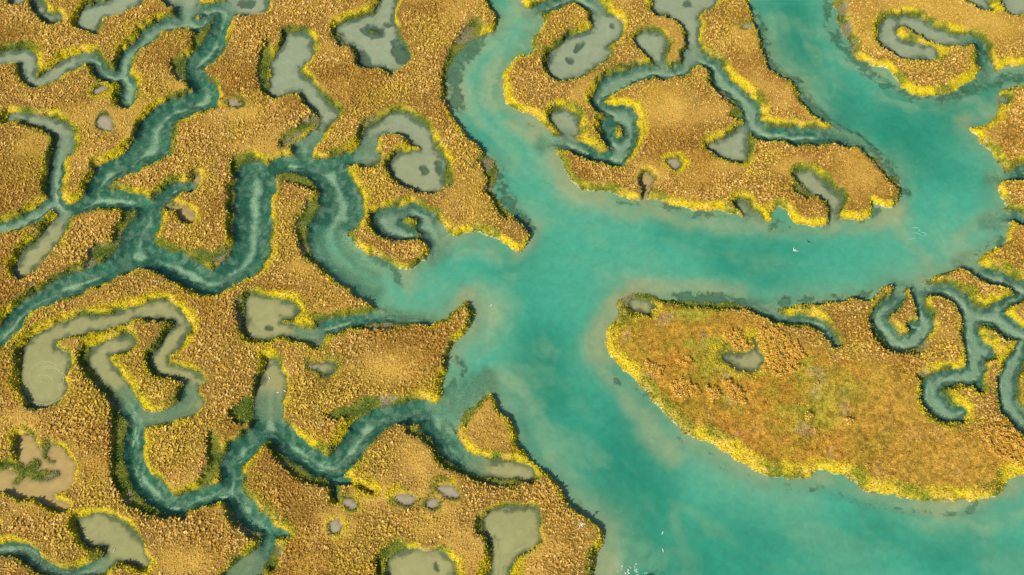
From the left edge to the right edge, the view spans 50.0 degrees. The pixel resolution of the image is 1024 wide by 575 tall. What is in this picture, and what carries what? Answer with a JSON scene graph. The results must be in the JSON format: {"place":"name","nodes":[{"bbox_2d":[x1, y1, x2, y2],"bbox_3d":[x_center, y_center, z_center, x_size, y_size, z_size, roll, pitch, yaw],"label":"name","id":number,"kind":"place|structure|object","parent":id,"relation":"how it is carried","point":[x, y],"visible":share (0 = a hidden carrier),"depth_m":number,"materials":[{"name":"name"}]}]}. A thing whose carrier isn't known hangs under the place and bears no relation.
{"place":"outdoors","nodes":[
{"label":"outdoors","id":0,"kind":"place"},
{"bbox_2d":[11,0,23,3],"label":"pond","id":1,"kind":"structure","parent":0,"point":[16,1],"depth_m":258.23,"materials":[{"name":"liquid"}]},
{"bbox_2d":[0,435,75,510],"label":"pond","id":2,"kind":"structure","parent":0,"point":[28,450],"depth_m":199.28,"materials":[{"name":"soil"}]},
{"bbox_2d":[33,0,59,19],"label":"pond","id":3,"kind":"structure","parent":0,"point":[40,10],"depth_m":256.48,"materials":[{"name":"liquid"}]},
{"bbox_2d":[95,87,104,93],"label":"pond","id":4,"kind":"structure","parent":0,"point":[101,89],"depth_m":243.46,"materials":[{"name":"liquid"}]},
{"bbox_2d":[97,116,111,130],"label":"pond","id":5,"kind":"structure","parent":0,"point":[104,122],"depth_m":238.83,"materials":[{"name":"liquid"}]},
{"bbox_2d":[78,0,137,32],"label":"pond","id":6,"kind":"structure","parent":0,"point":[89,18],"depth_m":256.48,"materials":[{"name":"liquid"}]},
{"bbox_2d":[81,514,147,571],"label":"pond","id":7,"kind":"structure","parent":0,"point":[116,536],"depth_m":193.81,"materials":[{"name":"liquid"}]},
{"bbox_2d":[227,99,238,105],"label":"pond","id":8,"kind":"structure","parent":0,"point":[232,102],"depth_m":241.62,"materials":[{"name":"liquid"}]},
{"bbox_2d":[310,365,330,371],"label":"pond","id":9,"kind":"structure","parent":0,"point":[324,368],"depth_m":209.43,"materials":[{"name":"liquid"}]},
{"bbox_2d":[330,520,340,531],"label":"pond","id":10,"kind":"structure","parent":0,"point":[335,525],"depth_m":193.87,"materials":[{"name":"liquid"}]},
{"bbox_2d":[343,500,356,508],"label":"pond","id":11,"kind":"structure","parent":0,"point":[351,504],"depth_m":195.98,"materials":[{"name":"liquid"}]},
{"bbox_2d":[339,0,401,68],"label":"pond","id":12,"kind":"structure","parent":0,"point":[377,51],"depth_m":252.45,"materials":[{"name":"liquid"}]},
{"bbox_2d":[395,495,414,503],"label":"pond","id":13,"kind":"structure","parent":0,"point":[405,499],"depth_m":196.35,"materials":[{"name":"liquid"}]},
{"bbox_2d":[389,551,452,574],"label":"pond","id":14,"kind":"structure","parent":0,"point":[417,563],"depth_m":191.50,"materials":[{"name":"liquid"}]},
{"bbox_2d":[427,500,437,507],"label":"pond","id":15,"kind":"structure","parent":0,"point":[432,503],"depth_m":195.98,"materials":[{"name":"liquid"}]},
{"bbox_2d":[438,486,458,496],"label":"pond","id":16,"kind":"structure","parent":0,"point":[449,491],"depth_m":197.10,"materials":[{"name":"liquid"}]},
{"bbox_2d":[0,0,1023,574],"bbox_3d":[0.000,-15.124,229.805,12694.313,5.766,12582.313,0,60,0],"label":"terrain","id":17,"kind":"structure","parent":0,"point":[338,208],"depth_m":220.10,"materials":[{"name":"yellow plant"}]},
{"bbox_2d":[0,0,1023,574],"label":"marsh grass","id":18,"kind":"structure","parent":17,"relation":"on","point":[312,424],"depth_m":218.34,"materials":[{"name":"plant"}]},
{"bbox_2d":[0,0,1023,574],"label":"cordgrass","id":19,"kind":"object","parent":17,"relation":"on","point":[466,318],"visible":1,"depth_m":217.68,"materials":[{"name":"yellow plant"}]},
{"bbox_2d":[844,417,853,425],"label":"shrub","id":20,"kind":"object","parent":17,"relation":"on","point":[847,421],"visible":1,"depth_m":202.93,"materials":[{"name":"yellow plant"}]},
{"bbox_2d":[0,0,1023,574],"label":"river","id":21,"kind":"structure","parent":0,"point":[628,470],"depth_m":219.86,"materials":[{"name":"liquid"}]},
{"bbox_2d":[20,361,64,405],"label":"scum","id":22,"kind":"object","parent":21,"relation":"on","point":[41,381],"visible":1,"depth_m":208.53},
{"bbox_2d":[485,509,538,574],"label":"pond","id":23,"kind":"structure","parent":0,"point":[513,534],"depth_m":194.17,"materials":[{"name":"liquid"}]},
{"bbox_2d":[632,301,649,311],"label":"pond","id":24,"kind":"structure","parent":0,"point":[641,305],"depth_m":217.34,"materials":[{"name":"liquid"}]},
{"bbox_2d":[668,159,678,167],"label":"pond","id":25,"kind":"structure","parent":0,"point":[674,163],"depth_m":233.46,"materials":[{"name":"liquid"}]},
{"bbox_2d":[730,351,761,367],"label":"pond","id":26,"kind":"structure","parent":0,"point":[753,359],"depth_m":210.17,"materials":[{"name":"liquid"}]},
{"bbox_2d":[971,0,986,7],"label":"pond","id":27,"kind":"structure","parent":0,"point":[980,2],"depth_m":258.07,"materials":[{"name":"liquid"}]},
{"bbox_2d":[1004,0,1023,14],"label":"pond","id":28,"kind":"structure","parent":0,"point":[1015,7],"depth_m":257.43,"materials":[{"name":"liquid"}]}
]}

